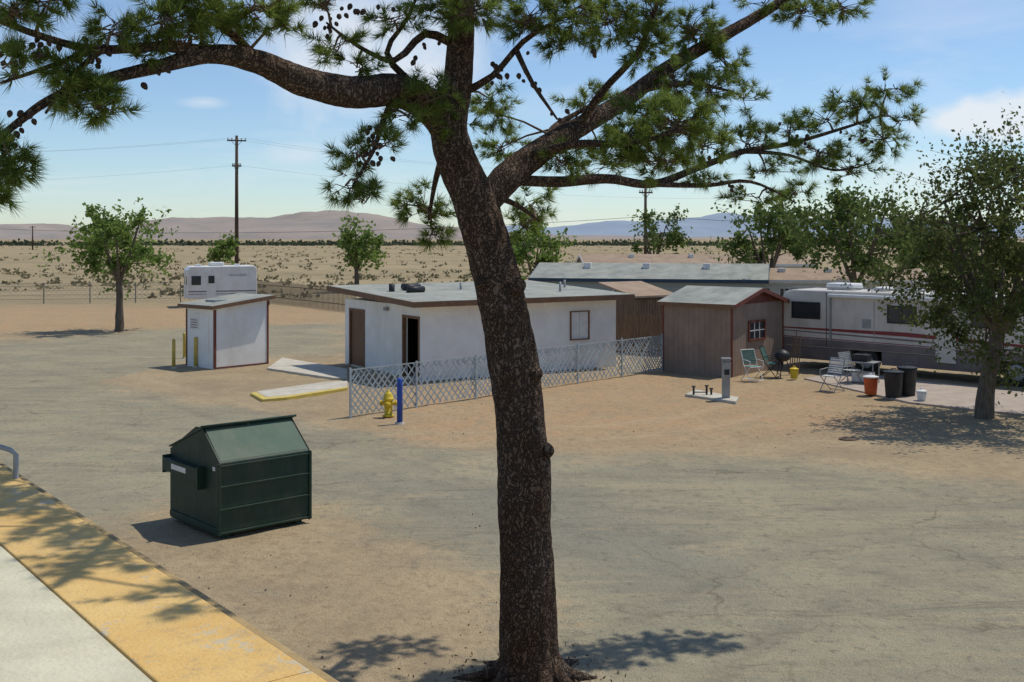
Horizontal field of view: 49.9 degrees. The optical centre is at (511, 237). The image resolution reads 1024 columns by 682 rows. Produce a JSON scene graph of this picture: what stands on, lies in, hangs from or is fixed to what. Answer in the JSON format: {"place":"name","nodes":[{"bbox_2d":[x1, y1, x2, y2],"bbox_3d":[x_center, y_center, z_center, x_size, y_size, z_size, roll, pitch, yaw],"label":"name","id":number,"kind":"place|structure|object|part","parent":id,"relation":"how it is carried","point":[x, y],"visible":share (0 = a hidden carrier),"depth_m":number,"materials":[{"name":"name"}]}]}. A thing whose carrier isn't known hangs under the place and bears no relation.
{"place":"outdoors","nodes":[
{"label":"outdoors","id":0,"kind":"place"},
{"bbox_2d":[267,357,346,379],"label":"concrete path","id":1,"kind":"structure","parent":0,"point":[293,366],"depth_m":37.26,"materials":[{"name":"concrete"}]},
{"bbox_2d":[347,363,572,381],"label":"floor","id":2,"kind":"structure","parent":0,"point":[411,374],"depth_m":36.70,"materials":[{"name":"concrete"}]},
{"bbox_2d":[347,299,349,364],"bbox_3d":[-5.716,3.330,38.951,0.150,2.340,0.299,0,0,-33],"label":"wall end corner","id":3,"kind":"object","parent":2,"relation":"on","point":[348,303],"depth_m":38.92,"materials":[{"name":"white paint"}]},
{"bbox_2d":[349,310,350,364],"bbox_3d":[-5.684,3.490,38.833,0.125,2.020,0.073,0,0,-33],"label":"door jamb","id":4,"kind":"object","parent":3,"relation":"attached to","point":[349,337],"depth_m":38.79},
{"bbox_2d":[351,311,362,366],"bbox_3d":[-5.350,3.505,38.346,0.045,1.890,1.095,0,0,-33],"label":"door","id":5,"kind":"structure","parent":2,"relation":"on","point":[356,337],"depth_m":38.37,"materials":[{"name":"wood"}]},
{"bbox_2d":[364,300,407,375],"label":"wall end","id":6,"kind":"structure","parent":2,"relation":"on","point":[383,338],"depth_m":36.53,"materials":[{"name":"white paint"}]},
{"bbox_2d":[349,308,363,311],"bbox_3d":[-5.364,2.513,38.337,0.128,0.085,1.255,0,0,-33],"label":"door head","id":7,"kind":"object","parent":6,"relation":"attached to","point":[354,309],"depth_m":38.30},
{"bbox_2d":[350,299,366,309],"bbox_3d":[-5.331,2.355,38.358,0.150,0.390,1.115,0,0,-33],"label":"wall over door","id":8,"kind":"structure","parent":6,"relation":"attached to","point":[356,303],"depth_m":38.33,"materials":[{"name":"white paint"}]},
{"bbox_2d":[363,310,364,367],"bbox_3d":[-5.040,3.490,37.842,0.125,2.020,0.073,0,0,-33],"label":"door jamb","id":9,"kind":"object","parent":6,"relation":"attached to","point":[364,339],"depth_m":37.78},
{"bbox_2d":[402,317,405,377],"bbox_3d":[-3.477,3.490,35.434,0.125,2.020,0.073,0,0,-33],"label":"door jamb","id":10,"kind":"object","parent":6,"relation":"attached to","point":[403,342],"depth_m":35.39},
{"bbox_2d":[402,314,418,318],"bbox_3d":[-3.179,2.513,34.972,0.128,0.085,1.171,0,0,-33],"label":"door head","id":11,"kind":"object","parent":6,"relation":"attached to","point":[410,316],"depth_m":34.95},
{"bbox_2d":[404,306,418,316],"bbox_3d":[-3.146,2.355,34.994,0.150,0.390,1.031,0,0,-33],"label":"wall over door","id":12,"kind":"structure","parent":6,"relation":"attached to","point":[411,311],"depth_m":34.93,"materials":[{"name":"white paint"}]},
{"bbox_2d":[0,239,1023,681],"bbox_3d":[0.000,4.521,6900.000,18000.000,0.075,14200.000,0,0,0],"label":"ground","id":13,"kind":"structure","parent":0,"point":[730,543],"depth_m":18.97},
{"bbox_2d":[0,282,183,303],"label":"wire fence","id":14,"kind":"object","parent":13,"relation":"on","point":[90,294],"visible":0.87,"depth_m":75.64,"materials":[{"name":"metal"}]},
{"bbox_2d":[31,197,178,331],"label":"shade tree","id":15,"kind":"object","parent":13,"relation":"on","point":[119,264],"visible":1,"depth_m":52.90,"materials":[{"name":"green plant"}]},
{"bbox_2d":[0,462,338,681],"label":"raised walkway","id":16,"kind":"structure","parent":13,"relation":"on","point":[83,598],"depth_m":4.65,"materials":[{"name":"yellow paint"}]},
{"bbox_2d":[0,445,18,478],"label":"pipe railing","id":17,"kind":"object","parent":16,"relation":"attached to","point":[13,452],"visible":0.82,"depth_m":7.30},
{"bbox_2d":[171,339,176,367],"bbox_3d":[-11.737,4.050,38.158,0.216,1.100,0.216,0,0,0],"label":"bollard","id":18,"kind":"object","parent":13,"relation":"on","point":[173,353],"visible":0.91,"depth_m":38.11,"materials":[{"name":"metal"}]},
{"bbox_2d":[182,332,185,357],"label":"bollard","id":19,"kind":"object","parent":13,"relation":"on","point":[184,344],"visible":0.82,"depth_m":41.25,"materials":[{"name":"metal"}]},
{"bbox_2d":[193,337,198,367],"bbox_3d":[-11.038,4.025,38.382,0.234,1.150,0.234,0,0,0],"label":"bollard","id":20,"kind":"object","parent":13,"relation":"on","point":[195,352],"visible":0.92,"depth_m":38.32,"materials":[{"name":"metal"}]},
{"bbox_2d":[206,230,238,264],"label":"desert bush","id":21,"kind":"object","parent":13,"relation":"on","point":[217,255],"visible":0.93,"depth_m":98.81,"materials":[{"name":"green plant"}]},
{"bbox_2d":[177,293,274,369],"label":"white pump shed","id":22,"kind":"structure","parent":13,"relation":"on","point":[230,331],"depth_m":38.46,"materials":[{"name":"paint"}]},
{"bbox_2d":[192,313,208,365],"bbox_3d":[-10.844,3.535,38.290,1.024,1.770,0.015,0,0,42],"label":"left door","id":23,"kind":"structure","parent":22,"relation":"in","point":[202,334],"depth_m":38.19,"materials":[{"name":"white paint"}]},
{"bbox_2d":[184,262,269,304],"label":"camper trailer","id":24,"kind":"object","parent":13,"relation":"on","point":[214,279],"visible":0.84,"depth_m":71.46,"materials":[{"name":"grey metal"}]},
{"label":"window","id":25,"kind":"part","parent":24,"relation":"part of","materials":[{"name":"black glass"}]},
{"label":"entry door","id":26,"kind":"part","parent":24,"relation":"part of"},
{"bbox_2d":[227,135,245,263],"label":"utility pole","id":27,"kind":"object","parent":13,"relation":"on","point":[236,165],"visible":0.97,"depth_m":129.96,"materials":[{"name":"brown wood"}]},
{"bbox_2d":[11,138,824,232],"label":"overhead wires","id":28,"kind":"object","parent":27,"relation":"attached to","point":[358,179],"visible":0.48,"depth_m":131.63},
{"bbox_2d":[162,414,311,537],"bbox_3d":[-4.343,3.705,17.527,1.819,1.690,1.712,0,0,-42],"label":"dumpster","id":29,"kind":"object","parent":13,"relation":"on","point":[227,479],"visible":1,"depth_m":16.96,"materials":[{"name":"green metal"}]},
{"bbox_2d":[250,387,346,401],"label":"yellow kerb","id":30,"kind":"structure","parent":13,"relation":"on","point":[258,396],"depth_m":31.14,"materials":[{"name":"paint"}]},
{"bbox_2d":[257,381,346,396],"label":"concrete ramp","id":31,"kind":"structure","parent":13,"relation":"on","point":[299,389],"depth_m":32.41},
{"bbox_2d":[257,280,355,310],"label":"slat fence","id":32,"kind":"object","parent":13,"relation":"on","point":[269,288],"visible":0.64,"depth_m":72.82,"materials":[{"name":"wood"}]},
{"bbox_2d":[319,214,386,284],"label":"shade tree","id":33,"kind":"object","parent":13,"relation":"on","point":[360,247],"visible":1,"depth_m":90.82,"materials":[{"name":"green plant"}]},
{"bbox_2d":[164,496,557,679],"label":"gravel stones","id":34,"kind":"object","parent":13,"relation":"on","point":[322,656],"visible":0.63,"depth_m":13.63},
{"bbox_2d":[345,298,380,364],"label":"wall back","id":35,"kind":"structure","parent":13,"relation":"on","point":[346,323],"depth_m":39.13,"materials":[{"name":"white paint"}]},
{"bbox_2d":[380,389,396,416],"bbox_3d":[-3.121,4.162,27.740,0.420,0.675,0.348,0,0,0],"label":"fire hydrant","id":36,"kind":"object","parent":13,"relation":"on","point":[388,402],"visible":1,"depth_m":27.68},
{"bbox_2d":[395,378,404,424],"bbox_3d":[-2.729,4.000,26.742,0.252,1.200,0.252,0,0,0],"label":"blue marker post","id":37,"kind":"object","parent":13,"relation":"on","point":[399,401],"visible":0.91,"depth_m":26.68,"materials":[{"name":"paint"}]},
{"bbox_2d":[0,0,928,681],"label":"pine tree","id":38,"kind":"object","parent":13,"relation":"on","point":[442,108],"visible":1,"depth_m":10.92,"materials":[{"name":"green plant"}]},
{"bbox_2d":[349,334,662,417],"bbox_3d":[0.505,3.896,32.455,0.055,1.308,13.337,0,0,44],"label":"lattice fence","id":39,"kind":"object","parent":13,"relation":"on","point":[475,375],"visible":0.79,"depth_m":30.94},
{"bbox_2d":[0,246,1022,297],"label":"desert shrubs","id":40,"kind":"object","parent":13,"relation":"on","point":[142,277],"visible":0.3,"depth_m":124.83,"materials":[{"name":"green plant"}]},
{"bbox_2d":[0,238,1023,245],"bbox_3d":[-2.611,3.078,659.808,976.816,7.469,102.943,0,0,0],"label":"distant tree line","id":41,"kind":"object","parent":13,"relation":"on","point":[302,243],"visible":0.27,"depth_m":634.61,"materials":[{"name":"green plant"}]},
{"bbox_2d":[419,300,615,381],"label":"wall front","id":42,"kind":"structure","parent":13,"relation":"on","point":[469,337],"depth_m":36.83,"materials":[{"name":"white paint"}]},
{"bbox_2d":[418,317,419,379],"bbox_3d":[-2.879,3.490,34.513,0.125,2.020,0.073,0,0,-33],"label":"door jamb","id":43,"kind":"object","parent":42,"relation":"attached to","point":[419,345],"depth_m":34.46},
{"bbox_2d":[436,318,454,341],"bbox_3d":[-2.100,2.925,34.879,0.690,0.750,0.011,0,0,-33],"label":"boarded window","id":44,"kind":"structure","parent":42,"relation":"attached to","point":[445,329],"depth_m":34.87,"materials":[{"name":"white paint"}]},
{"bbox_2d":[529,314,542,336],"bbox_3d":[0.438,2.925,36.528,1.453,0.750,0.012,0,0,-33],"label":"boarded window","id":45,"kind":"structure","parent":42,"relation":"attached to","point":[536,320],"depth_m":36.79,"materials":[{"name":"white paint"}]},
{"bbox_2d":[570,312,571,338],"bbox_3d":[2.004,3.000,37.524,0.050,0.920,0.042,0,0,-33],"label":"window frame","id":46,"kind":"object","parent":42,"relation":"attached to","point":[570,325],"visible":1,"depth_m":37.50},
{"bbox_2d":[572,313,587,336],"bbox_3d":[2.308,3.000,37.773,0.711,0.800,0.060,0,0,-33],"label":"window glass","id":47,"kind":"object","parent":42,"relation":"attached to","point":[584,325],"visible":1,"depth_m":37.79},
{"bbox_2d":[588,312,589,337],"bbox_3d":[2.651,3.000,37.944,0.050,0.920,0.042,0,0,-33],"label":"window frame","id":48,"kind":"object","parent":42,"relation":"attached to","point":[588,324],"visible":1,"depth_m":37.93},
{"bbox_2d":[397,642,645,681],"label":"needle litter","id":49,"kind":"object","parent":13,"relation":"on","point":[574,680],"visible":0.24,"depth_m":11.49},
{"bbox_2d":[509,218,577,279],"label":"shade tree","id":50,"kind":"object","parent":13,"relation":"on","point":[522,247],"visible":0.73,"depth_m":76.03,"materials":[{"name":"green plant"}]},
{"bbox_2d":[598,281,672,345],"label":"wooden store","id":51,"kind":"structure","parent":13,"relation":"on","point":[646,299],"depth_m":46.47,"materials":[{"name":"brown wood"}]},
{"bbox_2d":[616,313,661,355],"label":"wood fence","id":52,"kind":"object","parent":13,"relation":"on","point":[625,326],"visible":0.66,"depth_m":42.78,"materials":[{"name":"wood"}]},
{"bbox_2d":[639,188,652,253],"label":"utility pole","id":53,"kind":"object","parent":13,"relation":"on","point":[645,192],"visible":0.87,"depth_m":123.80,"materials":[{"name":"brown wood"}]},
{"bbox_2d":[627,203,693,253],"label":"shade tree","id":54,"kind":"object","parent":13,"relation":"on","point":[674,238],"visible":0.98,"depth_m":93.56,"materials":[{"name":"green plant"}]},
{"bbox_2d":[685,389,738,403],"bbox_3d":[5.652,4.525,31.056,0.895,0.150,2.363,0,0,-31],"label":"pedestal pad","id":55,"kind":"object","parent":13,"relation":"on","point":[719,398],"visible":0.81,"depth_m":30.85,"materials":[{"name":"concrete"}]},
{"bbox_2d":[692,385,712,394],"bbox_3d":[5.407,4.348,31.220,0.600,0.345,0.060,0,0,0],"label":"water riser","id":56,"kind":"object","parent":55,"relation":"on","point":[706,386],"visible":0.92,"depth_m":31.20,"materials":[{"name":"black metal"}]},
{"bbox_2d":[721,357,730,397],"bbox_3d":[5.958,3.930,30.609,0.260,1.180,0.250,0,0,0],"label":"utility pedestal","id":57,"kind":"object","parent":55,"relation":"on","point":[726,369],"visible":1,"depth_m":30.55,"materials":[{"name":"grey metal"}]},
{"bbox_2d":[657,285,789,376],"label":"tan shed","id":58,"kind":"structure","parent":13,"relation":"on","point":[705,329],"depth_m":36.72,"materials":[{"name":"brown wood"}]},
{"bbox_2d":[748,321,749,341],"bbox_3d":[7.859,3.100,36.483,0.048,0.680,0.060,0,0,40],"label":"window frame","id":59,"kind":"structure","parent":58,"relation":"in","point":[748,321],"depth_m":36.46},
{"bbox_2d":[750,321,763,338],"bbox_3d":[8.202,3.100,36.938,0.032,0.560,1.078,0,0,40],"label":"window glass","id":60,"kind":"structure","parent":58,"relation":"in","point":[762,322],"depth_m":36.92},
{"bbox_2d":[750,337,764,340],"bbox_3d":[8.225,3.410,36.919,0.048,0.060,1.078,0,0,40],"label":"window frame","id":61,"kind":"structure","parent":58,"relation":"in","point":[763,337],"depth_m":36.91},
{"bbox_2d":[750,319,764,322],"bbox_3d":[8.225,2.790,36.919,0.048,0.060,1.078,0,0,40],"label":"window frame","id":62,"kind":"structure","parent":58,"relation":"in","point":[761,319],"depth_m":36.90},
{"bbox_2d":[764,319,765,338],"bbox_3d":[8.591,3.100,37.355,0.048,0.680,0.060,0,0,40],"label":"window frame","id":63,"kind":"structure","parent":58,"relation":"in","point":[765,319],"depth_m":37.33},
{"bbox_2d":[741,349,763,381],"bbox_3d":[7.581,4.023,34.726,0.506,0.972,0.585,0,0,-20],"label":"folding chair","id":64,"kind":"object","parent":13,"relation":"on","point":[746,354],"visible":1,"depth_m":34.85,"materials":[{"name":"green plastic"}]},
{"bbox_2d":[691,179,823,267],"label":"shade tree","id":65,"kind":"object","parent":13,"relation":"on","point":[755,254],"visible":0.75,"depth_m":64.18,"materials":[{"name":"green plant"}]},
{"bbox_2d":[759,346,780,377],"bbox_3d":[8.368,4.023,35.666,0.585,0.972,0.506,0,0,30],"label":"folding chair","id":66,"kind":"object","parent":13,"relation":"on","point":[769,362],"visible":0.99,"depth_m":35.66,"materials":[{"name":"fabric"}]},
{"bbox_2d":[775,349,790,377],"bbox_3d":[8.797,4.062,35.655,0.551,0.884,0.515,0,0,0],"label":"barbecue grill","id":67,"kind":"object","parent":13,"relation":"on","point":[782,355],"visible":0.96,"depth_m":35.49,"materials":[{"name":"black metal"}]},
{"bbox_2d":[790,366,798,378],"bbox_3d":[9.000,4.279,35.081,0.282,0.403,0.282,0,0,0],"label":"plastic bucket","id":68,"kind":"object","parent":13,"relation":"on","point":[793,372],"visible":1,"depth_m":34.98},
{"bbox_2d":[788,331,800,374],"bbox_3d":[9.336,3.801,36.333,0.375,1.408,0.334,0,0,20],"label":"tool rack","id":69,"kind":"object","parent":13,"relation":"on","point":[799,345],"visible":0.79,"depth_m":36.33,"materials":[{"name":"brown wood"}]},
{"bbox_2d":[820,357,844,392],"bbox_3d":[9.416,4.023,32.315,0.585,0.972,0.506,0,0,-40],"label":"folding chair","id":70,"kind":"object","parent":13,"relation":"on","point":[837,364],"visible":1,"depth_m":32.37,"materials":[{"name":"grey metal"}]},
{"bbox_2d":[772,168,941,285],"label":"shade tree","id":71,"kind":"object","parent":13,"relation":"on","point":[844,214],"visible":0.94,"depth_m":50.12,"materials":[{"name":"green plant"}]},
{"bbox_2d":[783,277,1023,386],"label":"motorhome","id":72,"kind":"object","parent":13,"relation":"on","point":[828,321],"visible":0.52,"depth_m":36.45,"materials":[{"name":"grey metal"}]},
{"bbox_2d":[791,301,792,317],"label":"window frame","id":73,"kind":"structure","parent":72,"relation":"in","point":[791,301],"depth_m":38.31,"materials":[{"name":"black plastic"}]},
{"bbox_2d":[792,317,818,318],"bbox_3d":[10.137,2.770,37.951,1.000,0.040,0.026,0,0,43],"label":"window frame","id":74,"kind":"structure","parent":72,"relation":"in","point":[792,317],"depth_m":37.97,"materials":[{"name":"grey metal"}]},
{"bbox_2d":[792,301,818,303],"bbox_3d":[10.137,2.230,37.951,1.000,0.040,0.026,0,0,43],"label":"window frame","id":75,"kind":"structure","parent":72,"relation":"in","point":[792,301],"depth_m":37.95,"materials":[{"name":"grey metal"}]},
{"bbox_2d":[793,303,818,317],"bbox_3d":[10.142,2.500,37.956,1.000,0.500,0.012,0,0,43],"label":"window","id":76,"kind":"structure","parent":72,"relation":"in","point":[812,309],"depth_m":37.94,"materials":[{"name":"black glass"}]},
{"bbox_2d":[888,307,914,322],"bbox_3d":[12.629,2.500,35.637,0.900,0.500,0.012,0,0,43],"label":"window","id":77,"kind":"structure","parent":72,"relation":"in","point":[895,315],"depth_m":35.71,"materials":[{"name":"black glass"}]},
{"bbox_2d":[935,304,955,363],"bbox_3d":[13.669,3.025,34.663,0.650,1.850,0.018,0,0,43],"label":"entry door","id":78,"kind":"structure","parent":72,"relation":"in","point":[945,358],"depth_m":34.66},
{"bbox_2d":[941,312,950,325],"bbox_3d":[13.657,2.550,34.650,0.350,0.500,0.012,0,0,43],"label":"window","id":79,"kind":"structure","parent":72,"relation":"in","point":[949,312],"depth_m":34.62,"materials":[{"name":"black glass"}]},
{"bbox_2d":[972,311,984,326],"bbox_3d":[14.713,2.475,33.693,1.200,0.550,0.012,0,0,43],"label":"window","id":80,"kind":"structure","parent":72,"relation":"in","point":[974,323],"depth_m":33.95,"materials":[{"name":"black glass"}]},
{"bbox_2d":[857,198,997,290],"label":"shade tree","id":81,"kind":"object","parent":13,"relation":"on","point":[898,248],"visible":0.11,"depth_m":75.02,"materials":[{"name":"green plant"}]},
{"bbox_2d":[832,92,1023,418],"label":"olive tree","id":82,"kind":"object","parent":13,"relation":"on","point":[1000,319],"visible":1,"depth_m":26.99,"materials":[{"name":"green plant"}]},
{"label":"skirting","id":83,"kind":"object","parent":13,"relation":"on","visible":0},
{"bbox_2d":[579,261,811,267],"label":"walls","id":84,"kind":"structure","parent":83,"relation":"on","point":[780,266],"depth_m":82.88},
{"bbox_2d":[580,254,810,263],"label":"roof slope","id":85,"kind":"structure","parent":84,"relation":"on","point":[656,258],"depth_m":83.45,"materials":[{"name":"metal"}]},
{"bbox_2d":[776,264,814,265],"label":"fascia","id":86,"kind":"structure","parent":85,"relation":"attached to","point":[793,264],"depth_m":82.59,"materials":[{"name":"white metal"}]},
{"bbox_2d":[0,210,1023,238],"bbox_3d":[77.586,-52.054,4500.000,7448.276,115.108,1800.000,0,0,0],"label":"hill range","id":87,"kind":"structure","parent":0,"point":[302,225],"depth_m":3886.97,"materials":[{"name":"stone"}]},
{"bbox_2d":[0,0,1023,227],"label":"sky","id":88,"kind":"structure","parent":0,"point":[967,53],"materials":[{"name":"blue"}]},
{"bbox_2d":[506,213,1023,236],"bbox_3d":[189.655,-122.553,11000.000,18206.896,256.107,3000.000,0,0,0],"label":"hill range","id":89,"kind":"structure","parent":0,"point":[711,226],"depth_m":10042.71,"materials":[{"name":"stone"}]},
{"bbox_2d":[839,437,856,440],"bbox_3d":[7.523,4.504,24.623,0.395,0.032,0.395,0,0,0],"label":"manhole cover","id":90,"kind":"object","parent":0,"point":[847,438],"visible":1,"depth_m":24.60,"materials":[{"name":"brown metal"}]},
{"bbox_2d":[804,372,1023,415],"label":"concrete patio","id":91,"kind":"structure","parent":0,"point":[951,396],"depth_m":31.18,"materials":[{"name":"concrete"}]},
{"bbox_2d":[838,352,862,384],"bbox_3d":[10.412,4.023,33.826,0.506,0.972,0.585,0,0,-30],"label":"folding chair","id":92,"kind":"object","parent":91,"relation":"on","point":[845,355],"visible":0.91,"depth_m":33.92,"materials":[{"name":"grey metal"}]},
{"bbox_2d":[847,353,880,382],"bbox_3d":[10.852,4.040,33.984,0.900,0.880,0.600,0,0,40],"label":"patio table","id":93,"kind":"object","parent":91,"relation":"on","point":[861,358],"visible":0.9,"depth_m":33.89,"materials":[{"name":"grey metal"}]},
{"bbox_2d":[863,373,878,394],"bbox_3d":[10.283,4.178,31.522,0.435,0.604,0.435,0,0,0],"label":"drink cooler","id":94,"kind":"object","parent":91,"relation":"on","point":[870,384],"visible":1,"depth_m":31.37,"materials":[{"name":"orange plastic"}]},
{"bbox_2d":[883,368,903,397],"bbox_3d":[10.727,4.068,30.924,0.565,0.824,0.565,0,0,0],"label":"trash bin","id":95,"kind":"object","parent":91,"relation":"on","point":[893,379],"visible":1,"depth_m":30.73,"materials":[{"name":"black plastic"}]},
{"bbox_2d":[897,364,917,395],"bbox_3d":[11.218,4.028,31.220,0.565,0.904,0.565,0,0,0],"label":"trash bin","id":96,"kind":"object","parent":91,"relation":"on","point":[909,381],"visible":0.91,"depth_m":31.01,"materials":[{"name":"black plastic"}]},
{"bbox_2d":[916,387,926,400],"bbox_3d":[11.250,4.294,30.208,0.282,0.373,0.282,0,0,0],"label":"plastic bucket","id":97,"kind":"object","parent":91,"relation":"on","point":[921,394],"visible":1,"depth_m":30.11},
{"bbox_3d":[-1.162,1.956,38.731,8.589,0.368,6.466,0,0,-33],"label":"soffit","id":98,"kind":"object","parent":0,"visible":0},
{"bbox_2d":[327,280,628,301],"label":"roof","id":99,"kind":"structure","parent":98,"relation":"on","point":[445,291],"depth_m":38.07,"materials":[{"name":"grey"}]},
{"bbox_2d":[327,286,412,307],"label":"fascia end","id":100,"kind":"structure","parent":99,"relation":"attached to","point":[374,297],"depth_m":36.03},
{"bbox_2d":[389,283,424,292],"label":"roof vents","id":101,"kind":"object","parent":99,"relation":"on","point":[411,287],"visible":0.92,"depth_m":37.12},
{"bbox_2d":[460,280,565,290],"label":"vent pipes","id":102,"kind":"object","parent":99,"relation":"on","point":[564,283],"visible":0.49,"depth_m":38.75,"materials":[{"name":"grey metal"}]},
{"bbox_2d":[413,294,634,307],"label":"fascia front","id":103,"kind":"structure","parent":99,"relation":"attached to","point":[528,300],"depth_m":36.28,"materials":[{"name":"wood"}]},
{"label":"skirting","id":104,"kind":"object","parent":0,"visible":0},
{"bbox_2d":[539,281,762,292],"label":"walls","id":105,"kind":"structure","parent":104,"relation":"on","point":[673,287],"depth_m":54.12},
{"bbox_2d":[529,262,768,279],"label":"roof slope","id":106,"kind":"structure","parent":105,"relation":"on","point":[721,271],"depth_m":55.31,"materials":[{"name":"metal"}]},
{"bbox_2d":[584,263,591,267],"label":"roof vent","id":107,"kind":"object","parent":106,"relation":"attached to","point":[587,265],"visible":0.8,"depth_m":56.52,"materials":[{"name":"white plastic"}]},
{"bbox_2d":[643,263,649,268],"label":"roof vent","id":108,"kind":"object","parent":106,"relation":"attached to","point":[646,265],"visible":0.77,"depth_m":55.79,"materials":[{"name":"white plastic"}]},
{"bbox_2d":[528,278,767,283],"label":"fascia","id":109,"kind":"structure","parent":106,"relation":"attached to","point":[650,280],"depth_m":54.03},
{"bbox_2d":[703,263,709,268],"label":"roof vent","id":110,"kind":"object","parent":106,"relation":"attached to","point":[706,265],"visible":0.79,"depth_m":55.06,"materials":[{"name":"white plastic"}]},
{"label":"skirting","id":111,"kind":"object","parent":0,"visible":0},
{"bbox_2d":[763,283,923,293],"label":"walls","id":112,"kind":"structure","parent":111,"relation":"on","point":[774,287],"depth_m":54.26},
{"bbox_2d":[780,288,791,295],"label":"window","id":113,"kind":"structure","parent":112,"relation":"attached to","point":[782,291],"depth_m":54.33,"materials":[{"name":"black glass"}]},
{"bbox_2d":[769,268,926,279],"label":"roof slope","id":114,"kind":"structure","parent":112,"relation":"on","point":[798,274],"depth_m":54.95,"materials":[{"name":"metal"}]},
{"bbox_2d":[778,268,785,271],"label":"roof vent","id":115,"kind":"object","parent":114,"relation":"on","point":[781,269],"visible":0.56,"depth_m":55.59,"materials":[{"name":"white plastic"}]},
{"bbox_2d":[769,280,931,283],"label":"fascia","id":116,"kind":"structure","parent":114,"relation":"attached to","point":[810,281],"depth_m":53.89,"materials":[{"name":"white plastic"}]}
]}

